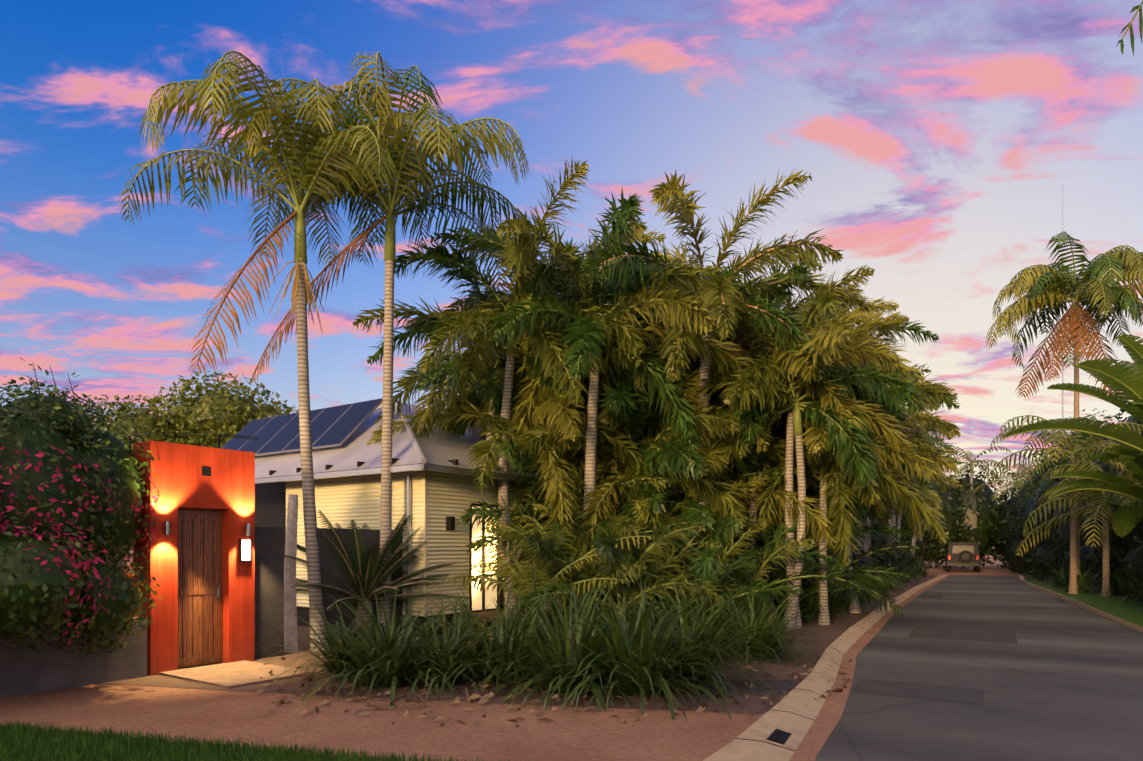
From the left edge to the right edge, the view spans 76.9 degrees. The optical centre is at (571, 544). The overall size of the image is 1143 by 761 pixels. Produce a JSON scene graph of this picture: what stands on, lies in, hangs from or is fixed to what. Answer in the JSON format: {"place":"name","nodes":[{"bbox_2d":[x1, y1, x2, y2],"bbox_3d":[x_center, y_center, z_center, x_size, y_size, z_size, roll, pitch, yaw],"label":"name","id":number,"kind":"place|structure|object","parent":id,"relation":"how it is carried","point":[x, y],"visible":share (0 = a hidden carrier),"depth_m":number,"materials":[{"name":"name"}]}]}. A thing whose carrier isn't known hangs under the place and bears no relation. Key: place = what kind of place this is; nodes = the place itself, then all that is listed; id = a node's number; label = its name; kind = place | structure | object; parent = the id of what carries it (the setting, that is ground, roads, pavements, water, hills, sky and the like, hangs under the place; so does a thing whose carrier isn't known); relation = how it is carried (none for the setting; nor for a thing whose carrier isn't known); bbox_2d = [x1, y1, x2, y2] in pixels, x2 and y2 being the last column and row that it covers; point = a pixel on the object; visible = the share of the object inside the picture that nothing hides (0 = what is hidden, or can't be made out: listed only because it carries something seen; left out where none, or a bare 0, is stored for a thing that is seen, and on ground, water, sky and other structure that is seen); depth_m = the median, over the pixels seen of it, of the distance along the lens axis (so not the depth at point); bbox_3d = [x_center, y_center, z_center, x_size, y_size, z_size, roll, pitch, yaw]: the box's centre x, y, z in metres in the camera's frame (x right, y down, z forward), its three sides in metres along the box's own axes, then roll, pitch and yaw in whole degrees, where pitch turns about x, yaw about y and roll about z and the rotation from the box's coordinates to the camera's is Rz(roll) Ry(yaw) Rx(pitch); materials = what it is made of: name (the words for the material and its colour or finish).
{"place":"outdoors","nodes":[
{"label":"outdoors","id":0,"kind":"place"},
{"bbox_2d":[0,547,1120,760],"bbox_3d":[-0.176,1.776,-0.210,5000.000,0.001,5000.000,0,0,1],"label":"ground","id":1,"kind":"structure","parent":0,"point":[566,735],"depth_m":7.14,"materials":[{"name":"brown soil"}]},
{"bbox_2d":[227,51,530,642],"bbox_3d":[-3.341,-3.027,13.164,5.323,9.711,5.533,0,0,1],"label":"tall palm","id":2,"kind":"object","parent":1,"relation":"on","point":[391,200],"visible":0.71,"depth_m":12.89,"materials":[{"name":"green plant"}]},
{"bbox_2d":[46,569,936,714],"bbox_3d":[-8.778,1.772,30.517,52.997,0.001,49.031,0,0,13],"label":"mulch bed","id":3,"kind":"object","parent":1,"relation":"on","point":[834,631],"visible":0.21,"depth_m":9.18,"materials":[{"name":"brown soil"}]},
{"bbox_2d":[0,616,146,697],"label":"boundary wall","id":4,"kind":"structure","parent":3,"relation":"on","point":[25,671],"depth_m":8.87,"materials":[{"name":"grey concrete"}]},
{"bbox_2d":[0,357,164,657],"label":"bougainvillea hedge","id":5,"kind":"object","parent":4,"relation":"on","point":[71,499],"visible":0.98,"depth_m":8.54,"materials":[{"name":"green plant"}]},
{"bbox_2d":[111,433,257,675],"bbox_3d":[-5.485,0.006,10.616,0.995,3.540,2.410,0,0,35],"label":"gate portal","id":6,"kind":"object","parent":3,"relation":"on","point":[199,552],"visible":0.85,"depth_m":10.36,"materials":[{"name":"orange paint"}]},
{"bbox_2d":[87,370,298,453],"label":"tree","id":7,"kind":"object","parent":3,"relation":"on","point":[223,410],"visible":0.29,"depth_m":25.15,"materials":[{"name":"green plant"}]},
{"bbox_2d":[159,660,314,688],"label":"entry slab","id":8,"kind":"structure","parent":3,"relation":"on","point":[229,675],"depth_m":9.72,"materials":[{"name":"beige concrete"}]},
{"bbox_2d":[117,50,464,651],"bbox_3d":[-4.545,-2.955,12.352,5.271,9.586,5.103,0,0,44],"label":"tall palm","id":9,"kind":"object","parent":3,"relation":"on","point":[314,169],"visible":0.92,"depth_m":11.75,"materials":[{"name":"green plant"}]},
{"bbox_2d":[255,494,402,658],"bbox_3d":[-4.199,0.476,12.426,0.360,2.606,3.050,0,0,35],"label":"screen fence","id":10,"kind":"object","parent":3,"relation":"on","point":[275,580],"visible":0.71,"depth_m":11.80,"materials":[{"name":"metal"}]},
{"bbox_2d":[284,510,468,641],"bbox_3d":[-3.623,0.562,12.796,3.646,2.428,3.684,0,0,1],"label":"cycad","id":11,"kind":"object","parent":3,"relation":"on","point":[367,582],"visible":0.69,"depth_m":12.42,"materials":[{"name":"green plant"}]},
{"bbox_2d":[221,398,607,637],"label":"house","id":12,"kind":"structure","parent":3,"relation":"on","point":[433,495],"depth_m":14.51,"materials":[{"name":"beige wood"}]},
{"bbox_2d":[443,540,625,629],"bbox_3d":[-0.867,0.878,12.419,2.706,1.897,3.017,0,0,-21],"label":"palm plant","id":13,"kind":"object","parent":3,"relation":"on","point":[526,585],"visible":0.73,"depth_m":12.14,"materials":[{"name":"green plant"}]},
{"bbox_2d":[253,633,851,726],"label":"leaf litter","id":14,"kind":"object","parent":3,"relation":"on","point":[486,698],"visible":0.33,"depth_m":8.18,"materials":[{"name":"brown plant"}]},
{"bbox_2d":[501,504,930,623],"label":"understorey shrubs","id":15,"kind":"object","parent":3,"relation":"on","point":[879,560],"visible":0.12,"depth_m":18.08,"materials":[{"name":"green plant"}]},
{"bbox_2d":[695,680,794,696],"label":"stepping pavers","id":16,"kind":"object","parent":3,"relation":"on","point":[782,686],"visible":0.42,"depth_m":8.73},
{"bbox_2d":[872,479,913,526],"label":"foxtail palm","id":17,"kind":"object","parent":3,"relation":"on","point":[885,522],"visible":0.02,"depth_m":24.52,"materials":[{"name":"green plant"}]},
{"bbox_2d":[854,467,941,556],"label":"foxtail palm","id":18,"kind":"object","parent":3,"relation":"on","point":[916,486],"visible":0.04,"depth_m":28.31,"materials":[{"name":"green plant"}]},
{"bbox_2d":[353,243,642,446],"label":"foxtail palm","id":19,"kind":"object","parent":1,"relation":"on","point":[481,348],"visible":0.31,"depth_m":14.43,"materials":[{"name":"green plant"}]},
{"bbox_2d":[415,327,588,461],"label":"foxtail palm","id":20,"kind":"object","parent":1,"relation":"on","point":[457,429],"visible":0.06,"depth_m":15.83,"materials":[{"name":"green plant"}]},
{"bbox_2d":[367,292,648,628],"bbox_3d":[-1.244,-1.448,15.214,5.885,6.565,5.590,0,0,1],"label":"foxtail palm","id":21,"kind":"object","parent":1,"relation":"on","point":[551,407],"visible":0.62,"depth_m":13.84,"materials":[{"name":"green plant"}]},
{"bbox_2d":[366,158,651,631],"bbox_3d":[-1.400,-2.577,14.680,6.021,8.850,5.821,0,0,1],"label":"foxtail palm","id":22,"kind":"object","parent":1,"relation":"on","point":[458,326],"visible":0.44,"depth_m":13.57,"materials":[{"name":"green plant"}]},
{"bbox_2d":[468,515,651,621],"bbox_3d":[-0.143,0.627,13.154,3.281,2.398,2.863,0,0,40],"label":"palm plant","id":23,"kind":"object","parent":1,"relation":"on","point":[546,532],"visible":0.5,"depth_m":12.99,"materials":[{"name":"green plant"}]},
{"bbox_2d":[442,217,689,509],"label":"foxtail palm","id":24,"kind":"object","parent":1,"relation":"on","point":[641,236],"visible":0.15,"depth_m":15.27,"materials":[{"name":"green plant"}]},
{"bbox_2d":[459,440,680,624],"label":"young palm","id":25,"kind":"object","parent":1,"relation":"on","point":[655,481],"visible":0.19,"depth_m":14.22,"materials":[{"name":"green plant"}]},
{"bbox_2d":[461,520,682,618],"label":"young palm","id":26,"kind":"object","parent":1,"relation":"on","point":[628,568],"visible":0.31,"depth_m":12.64,"materials":[{"name":"green plant"}]},
{"bbox_2d":[496,377,665,618],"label":"foxtail palm","id":27,"kind":"object","parent":1,"relation":"on","point":[577,491],"visible":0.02,"depth_m":15.38,"materials":[{"name":"green plant"}]},
{"bbox_2d":[261,561,918,721],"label":"strappy grass plants","id":28,"kind":"object","parent":1,"relation":"on","point":[576,656],"visible":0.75,"depth_m":8.94,"materials":[{"name":"green plant"}]},
{"bbox_2d":[465,476,724,620],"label":"young palm","id":29,"kind":"object","parent":1,"relation":"on","point":[623,524],"visible":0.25,"depth_m":13.88,"materials":[{"name":"green plant"}]},
{"bbox_2d":[429,189,763,618],"bbox_3d":[0.453,-2.346,14.322,6.488,8.356,5.582,0,0,-12],"label":"foxtail palm","id":30,"kind":"object","parent":1,"relation":"on","point":[584,333],"visible":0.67,"depth_m":13.40,"materials":[{"name":"green plant"}]},
{"bbox_2d":[509,368,724,528],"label":"foxtail palm","id":31,"kind":"object","parent":1,"relation":"on","point":[579,461],"visible":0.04,"depth_m":14.98,"materials":[{"name":"green plant"}]},
{"bbox_2d":[511,519,724,617],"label":"young palm","id":32,"kind":"object","parent":1,"relation":"on","point":[607,548],"visible":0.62,"depth_m":12.07,"materials":[{"name":"green plant"}]},
{"bbox_2d":[481,433,766,622],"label":"young palm","id":33,"kind":"object","parent":1,"relation":"on","point":[656,501],"visible":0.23,"depth_m":14.32,"materials":[{"name":"green plant"}]},
{"bbox_2d":[511,379,756,622],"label":"foxtail palm","id":34,"kind":"object","parent":1,"relation":"on","point":[674,458],"visible":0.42,"depth_m":14.06,"materials":[{"name":"green plant"}]},
{"bbox_2d":[516,499,754,633],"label":"young palm","id":35,"kind":"object","parent":1,"relation":"on","point":[678,522],"visible":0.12,"depth_m":13.57,"materials":[{"name":"green plant"}]},
{"bbox_2d":[552,290,739,618],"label":"foxtail palm","id":36,"kind":"object","parent":1,"relation":"on","point":[615,465],"visible":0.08,"depth_m":14.98,"materials":[{"name":"green plant"}]},
{"bbox_2d":[559,243,744,618],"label":"foxtail palm","id":37,"kind":"object","parent":1,"relation":"on","point":[691,293],"visible":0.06,"depth_m":15.41,"materials":[{"name":"green plant"}]},
{"bbox_2d":[564,316,777,624],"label":"foxtail palm","id":38,"kind":"object","parent":1,"relation":"on","point":[762,443],"visible":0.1,"depth_m":15.03,"materials":[{"name":"green plant"}]},
{"bbox_2d":[576,436,783,619],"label":"young palm","id":39,"kind":"object","parent":1,"relation":"on","point":[701,513],"visible":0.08,"depth_m":14.69,"materials":[{"name":"green plant"}]},
{"bbox_2d":[599,374,784,507],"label":"foxtail palm","id":40,"kind":"object","parent":1,"relation":"on","point":[611,385],"visible":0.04,"depth_m":15.55,"materials":[{"name":"green plant"}]},
{"bbox_2d":[596,526,802,625],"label":"young palm","id":41,"kind":"object","parent":1,"relation":"on","point":[707,559],"visible":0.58,"depth_m":12.72,"materials":[{"name":"green plant"}]},
{"bbox_2d":[566,471,832,627],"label":"young palm","id":42,"kind":"object","parent":1,"relation":"on","point":[723,528],"visible":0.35,"depth_m":14.49,"materials":[{"name":"green plant"}]},
{"bbox_2d":[564,169,864,614],"bbox_3d":[2.944,-2.895,14.849,6.695,9.455,6.102,0,0,1],"label":"foxtail palm","id":43,"kind":"object","parent":1,"relation":"on","point":[718,293],"visible":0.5,"depth_m":13.77,"materials":[{"name":"green plant"}]},
{"bbox_2d":[609,400,837,620],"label":"foxtail palm","id":44,"kind":"object","parent":1,"relation":"on","point":[712,457],"visible":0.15,"depth_m":14.88,"materials":[{"name":"green plant"}]},
{"bbox_2d":[641,277,827,612],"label":"foxtail palm","id":45,"kind":"object","parent":1,"relation":"on","point":[787,296],"visible":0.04,"depth_m":15.46,"materials":[{"name":"green plant"}]},
{"bbox_2d":[650,474,864,610],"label":"young palm","id":46,"kind":"object","parent":1,"relation":"on","point":[778,522],"visible":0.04,"depth_m":16.16,"materials":[{"name":"green plant"}]},
{"bbox_2d":[642,260,875,621],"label":"foxtail palm","id":47,"kind":"object","parent":1,"relation":"on","point":[801,272],"visible":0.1,"depth_m":15.58,"materials":[{"name":"green plant"}]},
{"bbox_2d":[720,387,815,604],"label":"foxtail palm","id":48,"kind":"object","parent":1,"relation":"on","point":[773,482],"visible":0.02,"depth_m":17.43,"materials":[{"name":"green plant"}]},
{"bbox_2d":[662,519,879,612],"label":"young palm","id":49,"kind":"object","parent":1,"relation":"on","point":[754,576],"visible":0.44,"depth_m":14.30,"materials":[{"name":"green plant"}]},
{"bbox_2d":[637,265,911,614],"bbox_3d":[4.537,-1.939,16.081,5.630,7.542,5.608,0,0,24],"label":"foxtail palm","id":50,"kind":"object","parent":1,"relation":"on","point":[752,413],"visible":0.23,"depth_m":14.68,"materials":[{"name":"green plant"}]},
{"bbox_2d":[761,464,819,496],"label":"young palm","id":51,"kind":"object","parent":1,"relation":"on","point":[776,479],"depth_m":18.32,"materials":[{"name":"green plant"}]},
{"bbox_2d":[664,291,926,630],"bbox_3d":[4.432,-1.570,14.677,4.986,6.842,5.165,0,0,24],"label":"foxtail palm","id":52,"kind":"object","parent":1,"relation":"on","point":[829,338],"visible":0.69,"depth_m":13.96,"materials":[{"name":"green plant"}]},
{"bbox_2d":[721,463,870,535],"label":"young palm","id":53,"kind":"object","parent":1,"relation":"on","point":[810,472],"visible":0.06,"depth_m":16.59,"materials":[{"name":"green plant"}]},
{"bbox_2d":[685,261,912,628],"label":"foxtail palm","id":54,"kind":"object","parent":1,"relation":"on","point":[825,306],"visible":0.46,"depth_m":14.24,"materials":[{"name":"green plant"}]},
{"bbox_2d":[733,523,911,601],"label":"young palm","id":55,"kind":"object","parent":1,"relation":"on","point":[873,570],"visible":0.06,"depth_m":16.59,"materials":[{"name":"green plant"}]},
{"bbox_2d":[779,403,865,503],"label":"foxtail palm","id":56,"kind":"object","parent":1,"relation":"on","point":[815,480],"depth_m":18.22,"materials":[{"name":"green plant"}]},
{"bbox_2d":[755,535,921,620],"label":"young palm","id":57,"kind":"object","parent":1,"relation":"on","point":[834,564],"visible":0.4,"depth_m":15.91,"materials":[{"name":"green plant"}]},
{"bbox_2d":[727,359,957,624],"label":"foxtail palm","id":58,"kind":"object","parent":1,"relation":"on","point":[814,440],"visible":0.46,"depth_m":14.99,"materials":[{"name":"green plant"}]},
{"bbox_2d":[756,282,938,389],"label":"foxtail palm","id":59,"kind":"object","parent":1,"relation":"on","point":[914,327],"visible":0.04,"depth_m":18.98,"materials":[{"name":"green plant"}]},
{"bbox_2d":[761,347,935,614],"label":"foxtail palm","id":60,"kind":"object","parent":1,"relation":"on","point":[876,509],"visible":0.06,"depth_m":17.09,"materials":[{"name":"green plant"}]},
{"bbox_2d":[796,487,916,554],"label":"young palm","id":61,"kind":"object","parent":1,"relation":"on","point":[884,530],"visible":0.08,"depth_m":18.84,"materials":[{"name":"green plant"}]},
{"bbox_2d":[806,479,914,525],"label":"young palm","id":62,"kind":"object","parent":1,"relation":"on","point":[872,515],"visible":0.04,"depth_m":19.49,"materials":[{"name":"green plant"}]},
{"bbox_2d":[776,373,961,612],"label":"foxtail palm","id":63,"kind":"object","parent":1,"relation":"on","point":[947,463],"visible":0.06,"depth_m":17.31,"materials":[{"name":"green plant"}]},
{"bbox_2d":[835,489,902,548],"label":"foxtail palm","id":64,"kind":"object","parent":1,"relation":"on","point":[897,511],"depth_m":20.97,"materials":[{"name":"green plant"}]},
{"bbox_2d":[828,555,945,615],"bbox_3d":[12.668,1.359,29.014,3.293,1.942,26.773,0,0,31],"label":"strappy border","id":65,"kind":"object","parent":1,"relation":"on","point":[917,570],"visible":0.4,"depth_m":26.55,"materials":[{"name":"green plant"}]},
{"bbox_2d":[834,314,960,557],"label":"foxtail palm","id":66,"kind":"object","parent":1,"relation":"on","point":[881,339],"visible":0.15,"depth_m":19.09,"materials":[{"name":"green plant"}]},
{"bbox_2d":[857,343,941,554],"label":"foxtail palm","id":67,"kind":"object","parent":1,"relation":"on","point":[861,544],"depth_m":26.59,"materials":[{"name":"green plant"}]},
{"bbox_2d":[865,363,952,565],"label":"foxtail palm","id":68,"kind":"object","parent":1,"relation":"on","point":[926,370],"visible":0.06,"depth_m":29.92,"materials":[{"name":"green plant"}]},
{"bbox_2d":[882,374,938,471],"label":"foxtail palm","id":69,"kind":"object","parent":1,"relation":"on","point":[926,406],"depth_m":22.01,"materials":[{"name":"green plant"}]},
{"bbox_2d":[887,446,942,568],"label":"foxtail palm","id":70,"kind":"object","parent":1,"relation":"on","point":[937,481],"visible":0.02,"depth_m":32.51,"materials":[{"name":"green plant"}]},
{"bbox_2d":[893,395,960,541],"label":"foxtail palm","id":71,"kind":"object","parent":1,"relation":"on","point":[894,520],"depth_m":34.73,"materials":[{"name":"green plant"}]},
{"bbox_2d":[897,445,961,564],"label":"foxtail palm","id":72,"kind":"object","parent":1,"relation":"on","point":[948,480],"visible":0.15,"depth_m":37.38,"materials":[{"name":"green plant"}]},
{"bbox_2d":[910,425,957,555],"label":"foxtail palm","id":73,"kind":"object","parent":1,"relation":"on","point":[945,446],"visible":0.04,"depth_m":40.06,"materials":[{"name":"green plant"}]},
{"bbox_2d":[855,462,1016,568],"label":"trees","id":74,"kind":"object","parent":1,"relation":"on","point":[966,511],"visible":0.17,"depth_m":51.81,"materials":[{"name":"green plant"}]},
{"bbox_2d":[917,434,961,540],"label":"foxtail palm","id":75,"kind":"object","parent":1,"relation":"on","point":[942,488],"visible":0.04,"depth_m":42.49,"materials":[{"name":"green plant"}]},
{"bbox_2d":[945,544,980,571],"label":"off-road vehicle","id":76,"kind":"object","parent":1,"relation":"on","point":[962,555],"visible":1,"depth_m":45.50,"materials":[{"name":"grey paint"}]},
{"bbox_2d":[943,446,1012,568],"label":"palm","id":77,"kind":"object","parent":1,"relation":"on","point":[971,464],"visible":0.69,"depth_m":52.24,"materials":[{"name":"green plant"}]},
{"bbox_2d":[975,462,1032,515],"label":"palm","id":78,"kind":"object","parent":1,"relation":"on","point":[1007,479],"visible":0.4,"depth_m":46.57,"materials":[{"name":"green plant"}]},
{"bbox_2d":[980,463,1038,504],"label":"palm","id":79,"kind":"object","parent":1,"relation":"on","point":[1008,473],"visible":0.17,"depth_m":50.39,"materials":[{"name":"green plant"}]},
{"bbox_2d":[1062,184,1063,438],"bbox_3d":[26.888,-8.974,39.391,0.100,21.500,0.087,0,0,1],"label":"antenna mast","id":80,"kind":"object","parent":1,"relation":"on","point":[1062,340],"visible":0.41,"depth_m":39.37,"materials":[{"name":"silver metal"}]},
{"bbox_2d":[985,231,1142,580],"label":"tall palm","id":81,"kind":"object","parent":1,"relation":"on","point":[1042,288],"visible":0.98,"depth_m":27.28,"materials":[{"name":"green plant"}]},
{"bbox_2d":[987,414,1142,593],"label":"palm","id":82,"kind":"object","parent":1,"relation":"on","point":[1074,460],"visible":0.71,"depth_m":25.94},
{"bbox_2d":[1017,424,1124,483],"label":"palm","id":83,"kind":"object","parent":1,"relation":"on","point":[1026,458],"visible":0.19,"depth_m":32.98,"materials":[{"name":"green plant"}]},
{"bbox_2d":[1000,400,1142,587],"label":"trees","id":84,"kind":"object","parent":1,"relation":"on","point":[1126,551],"visible":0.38,"depth_m":32.63,"materials":[{"name":"green plant"}]},
{"bbox_2d":[1015,453,1142,596],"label":"palm","id":85,"kind":"object","parent":1,"relation":"on","point":[1105,509],"visible":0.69,"depth_m":24.50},
{"bbox_2d":[1116,1,1142,55],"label":"palm frond","id":86,"kind":"object","parent":1,"relation":"on","point":[1139,9],"visible":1,"depth_m":6.91,"materials":[{"name":"green plant"}]},
{"bbox_2d":[0,577,1142,760],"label":"lawn","id":87,"kind":"structure","parent":0,"point":[36,738],"depth_m":6.16,"materials":[{"name":"green plant"}]},
{"bbox_2d":[1002,334,1142,463],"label":"banana plant","id":88,"kind":"object","parent":87,"relation":"on","point":[1127,381],"visible":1,"depth_m":16.26,"materials":[{"name":"green plant"}]},
{"bbox_2d":[1018,558,1142,610],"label":"strappy border","id":89,"kind":"object","parent":87,"relation":"on","point":[1087,582],"visible":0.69,"depth_m":25.97,"materials":[{"name":"green plant"}]},
{"bbox_2d":[1045,435,1142,494],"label":"banana plant","id":90,"kind":"object","parent":87,"relation":"on","point":[1124,459],"visible":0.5,"depth_m":19.78,"materials":[{"name":"green plant"}]},
{"bbox_2d":[1048,450,1142,536],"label":"banana plant","id":91,"kind":"object","parent":87,"relation":"on","point":[1128,517],"visible":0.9,"depth_m":19.32,"materials":[{"name":"green plant"}]},
{"bbox_2d":[0,0,1142,503],"label":"sky","id":92,"kind":"structure","parent":0,"point":[938,141],"materials":[{"name":"blue"}]},
{"bbox_2d":[815,575,1142,760],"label":"road","id":93,"kind":"structure","parent":0,"point":[1062,680],"depth_m":9.11,"materials":[{"name":"grey asphalt"}]},
{"bbox_2d":[703,574,1142,760],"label":"kerbs","id":94,"kind":"structure","parent":93,"relation":"on","point":[800,701],"depth_m":7.63,"materials":[{"name":"concrete"}]},
{"bbox_2d":[735,575,944,750],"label":"curb joints","id":95,"kind":"object","parent":94,"relation":"on","point":[779,736],"visible":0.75,"depth_m":6.43,"materials":[{"name":"black"}]},
{"bbox_2d":[789,575,1057,760],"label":"gutter dust and road patches","id":96,"kind":"object","parent":93,"relation":"on","point":[818,733],"visible":0.9,"depth_m":9.09,"materials":[{"name":"soil"}]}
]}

